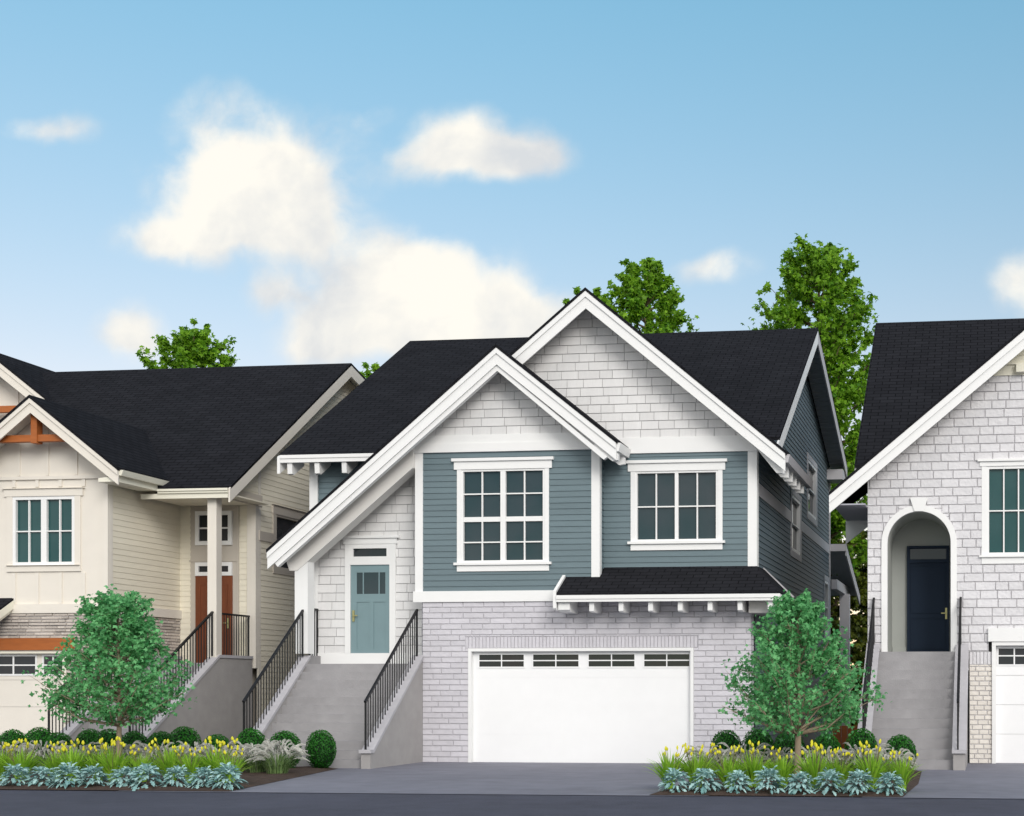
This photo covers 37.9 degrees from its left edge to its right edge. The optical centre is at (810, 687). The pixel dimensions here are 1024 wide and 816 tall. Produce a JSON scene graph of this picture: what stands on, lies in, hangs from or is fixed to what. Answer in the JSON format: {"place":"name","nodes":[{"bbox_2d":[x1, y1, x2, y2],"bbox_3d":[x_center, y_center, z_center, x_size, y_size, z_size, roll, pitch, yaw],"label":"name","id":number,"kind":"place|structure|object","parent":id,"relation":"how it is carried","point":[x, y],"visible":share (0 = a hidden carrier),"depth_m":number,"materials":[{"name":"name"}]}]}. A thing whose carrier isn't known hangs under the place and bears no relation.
{"place":"outdoors","nodes":[
{"label":"outdoors","id":0,"kind":"place"},
{"bbox_2d":[122,762,771,795],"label":"driveway","id":1,"kind":"structure","parent":0,"point":[532,778],"depth_m":25.07,"materials":[{"name":"concrete"}]},
{"bbox_2d":[0,789,1023,815],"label":"road","id":2,"kind":"structure","parent":0,"point":[17,802],"depth_m":19.85,"materials":[{"name":"asphalt"}]},
{"bbox_2d":[0,0,1023,665],"label":"sky","id":3,"kind":"structure","parent":0,"point":[355,182],"materials":[{"name":"blue"}]},
{"bbox_2d":[804,690,860,766],"bbox_3d":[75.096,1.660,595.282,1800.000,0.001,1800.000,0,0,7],"label":"ground","id":4,"kind":"structure","parent":0,"point":[831,731],"depth_m":38.83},
{"bbox_2d":[48,611,252,756],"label":"entry stairs","id":5,"kind":"structure","parent":4,"relation":"on","point":[222,684],"depth_m":32.85,"materials":[{"name":"concrete"}]},
{"bbox_2d":[0,766,337,790],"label":"soil","id":6,"kind":"structure","parent":4,"relation":"on","point":[255,779],"depth_m":23.48,"materials":[{"name":"soil"}]},
{"bbox_2d":[0,740,18,779],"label":"lily clump","id":7,"kind":"object","parent":6,"relation":"on","point":[2,768],"visible":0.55,"depth_m":24.20,"materials":[{"name":"green plant"}]},
{"bbox_2d":[0,729,25,755],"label":"boxwood","id":8,"kind":"object","parent":6,"relation":"on","point":[9,736],"visible":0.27,"depth_m":28.52,"materials":[{"name":"green plant"}]},
{"bbox_2d":[0,763,31,785],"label":"silver plant","id":9,"kind":"object","parent":6,"relation":"on","point":[20,769],"visible":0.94,"depth_m":23.09,"materials":[{"name":"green plant"}]},
{"bbox_2d":[0,738,48,780],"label":"lily clump","id":10,"kind":"object","parent":6,"relation":"on","point":[23,761],"visible":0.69,"depth_m":24.06,"materials":[{"name":"green plant"}]},
{"bbox_2d":[22,727,52,754],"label":"boxwood","id":11,"kind":"object","parent":6,"relation":"on","point":[33,734],"visible":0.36,"depth_m":28.48,"materials":[{"name":"green plant"}]},
{"bbox_2d":[24,766,55,785],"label":"silver plant","id":12,"kind":"object","parent":6,"relation":"on","point":[40,771],"visible":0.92,"depth_m":23.08,"materials":[{"name":"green plant"}]},
{"bbox_2d":[14,740,69,770],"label":"plume plant","id":13,"kind":"object","parent":6,"relation":"on","point":[39,753],"visible":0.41,"depth_m":26.82,"materials":[{"name":"grey plant"}]},
{"bbox_2d":[29,741,71,779],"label":"lily clump","id":14,"kind":"object","parent":6,"relation":"on","point":[49,761],"visible":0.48,"depth_m":24.16,"materials":[{"name":"green plant"}]},
{"bbox_2d":[42,732,72,758],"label":"boxwood","id":15,"kind":"object","parent":6,"relation":"on","point":[53,737],"visible":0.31,"depth_m":28.33,"materials":[{"name":"green plant"}]},
{"bbox_2d":[46,761,86,788],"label":"silver plant","id":16,"kind":"object","parent":6,"relation":"on","point":[68,770],"visible":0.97,"depth_m":22.92,"materials":[{"name":"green plant"}]},
{"bbox_2d":[46,738,95,781],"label":"lily clump","id":17,"kind":"object","parent":6,"relation":"on","point":[74,758],"visible":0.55,"depth_m":23.89,"materials":[{"name":"green plant"}]},
{"bbox_2d":[47,741,100,770],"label":"plume plant","id":18,"kind":"object","parent":6,"relation":"on","point":[80,747],"visible":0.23,"depth_m":26.72,"materials":[{"name":"grey plant"}]},
{"bbox_2d":[73,728,100,763],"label":"boxwood","id":19,"kind":"object","parent":6,"relation":"on","point":[86,736],"visible":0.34,"depth_m":28.34,"materials":[{"name":"green plant"}]},
{"bbox_2d":[75,763,110,787],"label":"silver plant","id":20,"kind":"object","parent":6,"relation":"on","point":[91,769],"visible":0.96,"depth_m":22.96,"materials":[{"name":"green plant"}]},
{"bbox_2d":[80,742,113,780],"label":"lily clump","id":21,"kind":"object","parent":6,"relation":"on","point":[89,764],"visible":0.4,"depth_m":24.04,"materials":[{"name":"green plant"}]},
{"bbox_2d":[92,728,123,757],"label":"boxwood","id":22,"kind":"object","parent":6,"relation":"on","point":[107,736],"visible":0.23,"depth_m":28.24,"materials":[{"name":"green plant"}]},
{"bbox_2d":[20,584,199,755],"bbox_3d":[-12.448,-0.138,25.899,2.943,3.537,2.631,0,0,30],"label":"tree","id":23,"kind":"object","parent":6,"relation":"on","point":[133,646],"visible":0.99,"depth_m":25.63,"materials":[{"name":"green plant"}]},
{"bbox_2d":[87,736,139,781],"bbox_3d":[-11.578,1.206,23.962,1.151,0.793,1.070,0,0,5],"label":"lily clump","id":24,"kind":"object","parent":6,"relation":"on","point":[109,764],"visible":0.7,"depth_m":23.82,"materials":[{"name":"green plant"}]},
{"bbox_2d":[93,740,144,766],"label":"plume plant","id":25,"kind":"object","parent":6,"relation":"on","point":[127,747],"visible":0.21,"depth_m":26.76,"materials":[{"name":"grey plant"}]},
{"bbox_2d":[108,766,139,787],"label":"silver plant","id":26,"kind":"object","parent":6,"relation":"on","point":[119,781],"visible":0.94,"depth_m":22.92,"materials":[{"name":"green plant"}]},
{"bbox_2d":[122,731,147,754],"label":"boxwood","id":27,"kind":"object","parent":6,"relation":"on","point":[132,737],"visible":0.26,"depth_m":28.13,"materials":[{"name":"green plant"}]},
{"bbox_2d":[117,743,159,781],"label":"lily clump","id":28,"kind":"object","parent":6,"relation":"on","point":[136,763],"visible":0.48,"depth_m":23.85,"materials":[{"name":"green plant"}]},
{"bbox_2d":[125,762,165,791],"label":"silver plant","id":29,"kind":"object","parent":6,"relation":"on","point":[148,769],"visible":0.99,"depth_m":22.79,"materials":[{"name":"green plant"}]},
{"bbox_2d":[129,742,181,772],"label":"plume plant","id":30,"kind":"object","parent":6,"relation":"on","point":[142,751],"visible":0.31,"depth_m":26.41,"materials":[{"name":"grey plant"}]},
{"bbox_2d":[145,731,170,755],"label":"boxwood","id":31,"kind":"object","parent":6,"relation":"on","point":[160,736],"visible":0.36,"depth_m":28.18,"materials":[{"name":"green plant"}]},
{"bbox_2d":[147,738,198,780],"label":"lily clump","id":32,"kind":"object","parent":6,"relation":"on","point":[165,760],"visible":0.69,"depth_m":23.81,"materials":[{"name":"green plant"}]},
{"bbox_2d":[158,765,190,786],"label":"silver plant","id":33,"kind":"object","parent":6,"relation":"on","point":[177,770],"visible":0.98,"depth_m":22.84,"materials":[{"name":"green plant"}]},
{"bbox_2d":[166,726,201,752],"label":"boxwood","id":34,"kind":"object","parent":6,"relation":"on","point":[183,734],"visible":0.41,"depth_m":28.02,"materials":[{"name":"green plant"}]},
{"bbox_2d":[170,745,207,782],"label":"lily clump","id":35,"kind":"object","parent":6,"relation":"on","point":[190,764],"visible":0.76,"depth_m":23.64,"materials":[{"name":"green plant"}]},
{"bbox_2d":[171,741,213,762],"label":"plume plant","id":36,"kind":"object","parent":6,"relation":"on","point":[187,747],"visible":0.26,"depth_m":26.61,"materials":[{"name":"grey plant"}]},
{"bbox_2d":[186,766,219,788],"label":"silver plant","id":37,"kind":"object","parent":6,"relation":"on","point":[201,771],"visible":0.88,"depth_m":22.75,"materials":[{"name":"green plant"}]},
{"bbox_2d":[202,734,231,749],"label":"boxwood","id":38,"kind":"object","parent":6,"relation":"on","point":[218,737],"visible":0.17,"depth_m":27.99,"materials":[{"name":"green plant"}]},
{"bbox_2d":[189,736,245,781],"bbox_3d":[-9.915,1.200,23.899,1.087,0.805,1.169,0,0,-26],"label":"lily clump","id":39,"kind":"object","parent":6,"relation":"on","point":[204,759],"visible":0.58,"depth_m":23.78,"materials":[{"name":"green plant"}]},
{"bbox_2d":[192,742,243,761],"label":"plume plant","id":40,"kind":"object","parent":6,"relation":"on","point":[224,747],"visible":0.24,"depth_m":26.21,"materials":[{"name":"grey plant"}]},
{"bbox_2d":[203,762,248,790],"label":"silver plant","id":41,"kind":"object","parent":6,"relation":"on","point":[225,769],"visible":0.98,"depth_m":22.67,"materials":[{"name":"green plant"}]},
{"bbox_2d":[199,744,256,782],"bbox_3d":[-9.501,1.263,23.578,0.969,0.677,0.913,0,0,34],"label":"lily clump","id":42,"kind":"object","parent":6,"relation":"on","point":[236,762],"visible":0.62,"depth_m":23.55,"materials":[{"name":"green plant"}]},
{"bbox_2d":[235,727,265,766],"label":"boxwood","id":43,"kind":"object","parent":6,"relation":"on","point":[248,736],"visible":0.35,"depth_m":27.96,"materials":[{"name":"green plant"}]},
{"bbox_2d":[231,740,281,772],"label":"plume plant","id":44,"kind":"object","parent":6,"relation":"on","point":[254,768],"visible":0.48,"depth_m":26.42,"materials":[{"name":"grey plant"}]},
{"bbox_2d":[244,738,309,773],"bbox_3d":[-9.684,1.262,26.181,1.298,0.675,1.276,0,0,36],"label":"plume plant","id":45,"kind":"object","parent":6,"relation":"on","point":[277,762],"visible":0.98,"depth_m":26.09,"materials":[{"name":"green plant"}]},
{"bbox_2d":[269,730,301,767],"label":"boxwood","id":46,"kind":"object","parent":6,"relation":"on","point":[292,737],"visible":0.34,"depth_m":27.76,"materials":[{"name":"green plant"}]},
{"bbox_2d":[305,729,336,767],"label":"boxwood","id":47,"kind":"object","parent":6,"relation":"on","point":[320,749],"visible":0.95,"depth_m":28.11,"materials":[{"name":"green plant"}]},
{"bbox_2d":[0,353,365,735],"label":"house","id":48,"kind":"structure","parent":4,"relation":"on","point":[178,498],"depth_m":34.28,"materials":[{"name":"white paint"}]},
{"bbox_2d":[0,654,61,735],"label":"garage door","id":49,"kind":"structure","parent":48,"relation":"in","point":[15,713],"depth_m":32.58,"materials":[{"name":"white paint"}]},
{"bbox_2d":[3,487,83,571],"bbox_3d":[-17.299,-3.554,32.418,2.010,1.871,0.165,0,0,7],"label":"window","id":50,"kind":"structure","parent":48,"relation":"in","point":[43,525],"depth_m":32.43,"materials":[{"name":"white paint"}]},
{"bbox_2d":[195,511,232,544],"bbox_3d":[-14.523,-3.885,34.967,0.950,0.830,0.072,0,0,7],"label":"window","id":51,"kind":"structure","parent":48,"relation":"in","point":[200,516],"depth_m":34.96,"materials":[{"name":"white paint"}]},
{"bbox_2d":[195,562,232,575],"bbox_3d":[-14.523,-2.888,34.967,0.950,0.325,0.072,0,0,7],"label":"window","id":52,"kind":"structure","parent":48,"relation":"in","point":[200,567],"depth_m":34.95,"materials":[{"name":"white paint"}]},
{"bbox_2d":[195,576,232,662],"bbox_3d":[-14.527,-1.645,34.935,0.950,2.150,0.096,0,0,7],"label":"door","id":53,"kind":"structure","parent":48,"relation":"in","point":[200,581],"depth_m":34.98,"materials":[{"name":"brown wood"}]},
{"bbox_2d":[272,504,306,576],"bbox_3d":[-13.249,-3.690,36.495,0.195,1.700,1.910,0,0,7],"label":"window","id":54,"kind":"structure","parent":48,"relation":"in","point":[284,518],"depth_m":36.20,"materials":[{"name":"black glass"}]},
{"bbox_2d":[135,317,239,368],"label":"tree","id":55,"kind":"object","parent":4,"relation":"on","point":[189,348],"visible":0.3,"depth_m":50.74,"materials":[{"name":"green plant"}]},
{"bbox_2d":[242,608,423,768],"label":"entry stairs","id":56,"kind":"structure","parent":4,"relation":"on","point":[367,716],"depth_m":30.30,"materials":[{"name":"concrete"}]},
{"bbox_2d":[359,362,379,378],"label":"tree","id":57,"kind":"object","parent":4,"relation":"on","point":[374,367],"visible":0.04,"depth_m":52.02,"materials":[{"name":"green plant"}]},
{"bbox_2d":[266,287,859,763],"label":"house","id":58,"kind":"structure","parent":4,"relation":"on","point":[584,525],"depth_m":31.11,"materials":[{"name":"blue"}]},
{"bbox_2d":[351,565,388,652],"bbox_3d":[-9.837,-1.699,32.093,0.911,2.087,0.122,0,0,7],"label":"door","id":59,"kind":"structure","parent":58,"relation":"in","point":[369,583],"depth_m":32.10,"materials":[{"name":"teal paint"}]},
{"bbox_2d":[451,456,553,571],"bbox_3d":[-6.648,-3.745,31.074,2.280,2.450,0.165,0,0,7],"label":"window","id":60,"kind":"structure","parent":58,"relation":"in","point":[503,502],"depth_m":31.09,"materials":[{"name":"white paint"}]},
{"bbox_2d":[473,651,689,763],"bbox_3d":[-4.937,0.422,30.975,4.840,2.415,0.054,0,0,7],"label":"garage door","id":61,"kind":"structure","parent":58,"relation":"in","point":[529,706],"depth_m":30.96,"materials":[{"name":"white paint"}]},
{"bbox_2d":[626,458,726,550],"bbox_3d":[-2.887,-3.942,31.003,2.230,1.945,0.165,0,0,7],"label":"window","id":62,"kind":"structure","parent":58,"relation":"in","point":[677,504],"depth_m":31.02,"materials":[{"name":"white paint"}]},
{"bbox_2d":[790,488,801,562],"bbox_3d":[-0.421,-4.205,37.271,0.134,1.750,1.970,0,0,7],"label":"window","id":63,"kind":"structure","parent":58,"relation":"in","point":[796,500],"depth_m":37.74,"materials":[{"name":"white paint"}]},
{"bbox_2d":[807,452,816,526],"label":"window","id":64,"kind":"structure","parent":58,"relation":"in","point":[811,464],"depth_m":41.10,"materials":[{"name":"white paint"}]},
{"bbox_2d":[824,574,829,637],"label":"window","id":65,"kind":"structure","parent":58,"relation":"in","point":[826,579],"depth_m":44.60,"materials":[{"name":"white paint"}]},
{"bbox_2d":[598,257,698,333],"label":"tree","id":66,"kind":"object","parent":4,"relation":"on","point":[637,302],"visible":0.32,"depth_m":48.53,"materials":[{"name":"green plant"}]},
{"bbox_2d":[650,768,920,796],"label":"soil","id":67,"kind":"structure","parent":4,"relation":"on","point":[911,785],"depth_m":21.71,"materials":[{"name":"soil"}]},
{"bbox_2d":[644,744,694,788],"bbox_3d":[-2.202,1.245,22.719,0.991,0.716,0.951,0,0,45],"label":"lily clump","id":68,"kind":"object","parent":67,"relation":"on","point":[666,764],"visible":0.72,"depth_m":22.64,"materials":[{"name":"green plant"}]},
{"bbox_2d":[658,768,689,792],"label":"silver plant","id":69,"kind":"object","parent":67,"relation":"on","point":[683,781],"visible":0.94,"depth_m":21.84,"materials":[{"name":"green plant"}]},
{"bbox_2d":[673,742,716,786],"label":"lily clump","id":70,"kind":"object","parent":67,"relation":"on","point":[688,770],"visible":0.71,"depth_m":22.66,"materials":[{"name":"green plant"}]},
{"bbox_2d":[688,768,723,793],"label":"silver plant","id":71,"kind":"object","parent":67,"relation":"on","point":[705,787],"visible":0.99,"depth_m":21.80,"materials":[{"name":"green plant"}]},
{"bbox_2d":[682,745,732,775],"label":"plume plant","id":72,"kind":"object","parent":67,"relation":"on","point":[696,751],"visible":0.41,"depth_m":25.19,"materials":[{"name":"grey plant"}]},
{"bbox_2d":[710,730,742,765],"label":"boxwood","id":73,"kind":"object","parent":67,"relation":"on","point":[728,739],"visible":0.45,"depth_m":27.25,"materials":[{"name":"green plant"}]},
{"bbox_2d":[707,745,748,787],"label":"lily clump","id":74,"kind":"object","parent":67,"relation":"on","point":[724,769],"visible":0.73,"depth_m":22.40,"materials":[{"name":"green plant"}]},
{"bbox_2d":[722,770,754,793],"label":"silver plant","id":75,"kind":"object","parent":67,"relation":"on","point":[735,775],"visible":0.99,"depth_m":21.73,"materials":[{"name":"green plant"}]},
{"bbox_2d":[718,742,771,774],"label":"plume plant","id":76,"kind":"object","parent":67,"relation":"on","point":[743,754],"visible":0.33,"depth_m":25.08,"materials":[{"name":"grey plant"}]},
{"bbox_2d":[728,740,781,786],"bbox_3d":[-0.887,1.208,22.670,1.061,0.787,1.127,0,0,2],"label":"lily clump","id":77,"kind":"object","parent":67,"relation":"on","point":[752,765],"visible":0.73,"depth_m":22.52,"materials":[{"name":"green plant"}]},
{"bbox_2d":[740,728,774,766],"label":"boxwood","id":78,"kind":"object","parent":67,"relation":"on","point":[753,737],"visible":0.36,"depth_m":27.22,"materials":[{"name":"green plant"}]},
{"bbox_2d":[750,765,786,793],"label":"silver plant","id":79,"kind":"object","parent":67,"relation":"on","point":[768,773],"visible":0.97,"depth_m":21.69,"materials":[{"name":"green plant"}]},
{"bbox_2d":[755,746,802,768],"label":"plume plant","id":80,"kind":"object","parent":67,"relation":"on","point":[768,752],"visible":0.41,"depth_m":25.26,"materials":[{"name":"grey plant"}]},
{"bbox_2d":[765,747,799,787],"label":"lily clump","id":81,"kind":"object","parent":67,"relation":"on","point":[784,770],"visible":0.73,"depth_m":22.42,"materials":[{"name":"green plant"}]},
{"bbox_2d":[773,734,805,769],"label":"boxwood","id":82,"kind":"object","parent":67,"relation":"on","point":[786,743],"visible":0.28,"depth_m":26.96,"materials":[{"name":"green plant"}]},
{"bbox_2d":[783,771,817,796],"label":"silver plant","id":83,"kind":"object","parent":67,"relation":"on","point":[799,776],"visible":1,"depth_m":21.61,"materials":[{"name":"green plant"}]},
{"bbox_2d":[718,588,891,778],"bbox_3d":[-0.081,-0.058,24.820,2.886,3.298,2.824,0,0,-29],"label":"tree","id":84,"kind":"object","parent":67,"relation":"on","point":[803,638],"visible":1,"depth_m":24.45,"materials":[{"name":"green plant"}]},
{"bbox_2d":[782,740,835,788],"bbox_3d":[0.051,1.210,22.254,1.161,0.784,1.038,0,0,-42],"label":"lily clump","id":85,"kind":"object","parent":67,"relation":"on","point":[813,766],"visible":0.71,"depth_m":22.21,"materials":[{"name":"green plant"}]},
{"bbox_2d":[793,746,848,770],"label":"plume plant","id":86,"kind":"object","parent":67,"relation":"on","point":[827,755],"visible":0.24,"depth_m":24.85,"materials":[{"name":"grey plant"}]},
{"bbox_2d":[810,734,841,766],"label":"boxwood","id":87,"kind":"object","parent":67,"relation":"on","point":[825,742],"visible":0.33,"depth_m":27.01,"materials":[{"name":"green plant"}]},
{"bbox_2d":[811,767,847,796],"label":"silver plant","id":88,"kind":"object","parent":67,"relation":"on","point":[826,774],"visible":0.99,"depth_m":21.59,"materials":[{"name":"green plant"}]},
{"bbox_2d":[824,747,859,785],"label":"lily clump","id":89,"kind":"object","parent":67,"relation":"on","point":[844,770],"visible":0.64,"depth_m":22.39,"materials":[{"name":"green plant"}]},
{"bbox_2d":[841,768,875,796],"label":"silver plant","id":90,"kind":"object","parent":67,"relation":"on","point":[860,775],"visible":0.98,"depth_m":21.49,"materials":[{"name":"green plant"}]},
{"bbox_2d":[844,728,877,768],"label":"boxwood","id":91,"kind":"object","parent":67,"relation":"on","point":[862,736],"visible":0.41,"depth_m":26.82,"materials":[{"name":"green plant"}]},
{"bbox_2d":[838,742,891,771],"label":"plume plant","id":92,"kind":"object","parent":67,"relation":"on","point":[853,751],"visible":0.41,"depth_m":24.99,"materials":[{"name":"grey plant"}]},
{"bbox_2d":[845,739,898,788],"bbox_3d":[0.887,1.197,22.236,1.158,0.809,1.091,0,0,-29],"label":"lily clump","id":93,"kind":"object","parent":67,"relation":"on","point":[872,765],"visible":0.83,"depth_m":22.16,"materials":[{"name":"green plant"}]},
{"bbox_2d":[873,771,907,795],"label":"silver plant","id":94,"kind":"object","parent":67,"relation":"on","point":[887,777],"visible":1,"depth_m":21.48,"materials":[{"name":"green plant"}]},
{"bbox_2d":[871,747,917,772],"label":"plume plant","id":95,"kind":"object","parent":67,"relation":"on","point":[906,754],"visible":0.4,"depth_m":24.74,"materials":[{"name":"grey plant"}]},
{"bbox_2d":[883,734,916,768],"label":"boxwood","id":96,"kind":"object","parent":67,"relation":"on","point":[899,742],"visible":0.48,"depth_m":26.45,"materials":[{"name":"green plant"}]},
{"bbox_2d":[882,750,923,790],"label":"lily clump","id":97,"kind":"object","parent":67,"relation":"on","point":[903,769],"visible":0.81,"depth_m":22.14,"materials":[{"name":"green plant"}]},
{"bbox_2d":[741,233,878,576],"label":"tree","id":98,"kind":"object","parent":4,"relation":"on","point":[818,273],"visible":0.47,"depth_m":46.99,"materials":[{"name":"green plant"}]},
{"bbox_2d":[832,725,857,748],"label":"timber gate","id":99,"kind":"structure","parent":4,"relation":"on","point":[842,735],"depth_m":35.17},
{"bbox_2d":[831,530,867,729],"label":"evergreen","id":100,"kind":"object","parent":4,"relation":"on","point":[857,629],"visible":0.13,"depth_m":51.55,"materials":[{"name":"green plant"}]},
{"bbox_2d":[850,538,867,725],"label":"evergreen","id":101,"kind":"object","parent":4,"relation":"on","point":[860,606],"visible":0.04,"depth_m":53.04,"materials":[{"name":"green plant"}]},
{"bbox_2d":[857,597,968,769],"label":"entry stairs","id":102,"kind":"structure","parent":4,"relation":"on","point":[925,710],"depth_m":29.61,"materials":[{"name":"concrete"}]},
{"bbox_2d":[829,318,1023,762],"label":"house","id":103,"kind":"structure","parent":4,"relation":"on","point":[937,474],"depth_m":30.84,"materials":[{"name":"brick"}]},
{"bbox_2d":[907,545,948,651],"bbox_3d":[2.645,-1.980,32.290,0.945,2.420,0.126,0,0,7],"label":"door","id":104,"kind":"structure","parent":103,"relation":"in","point":[927,566],"depth_m":32.31,"materials":[{"name":"blue paint"}]},
{"bbox_2d":[978,458,1023,563],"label":"window","id":105,"kind":"structure","parent":103,"relation":"in","point":[1003,478],"depth_m":30.75,"materials":[{"name":"glass"}]},
{"bbox_2d":[996,646,1023,762],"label":"garage door","id":106,"kind":"structure","parent":103,"relation":"in","point":[1009,659],"depth_m":30.81,"materials":[{"name":"white paint"}]},
{"bbox_2d":[877,762,1023,798],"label":"driveway","id":107,"kind":"structure","parent":0,"point":[992,780],"depth_m":24.27,"materials":[{"name":"concrete"}]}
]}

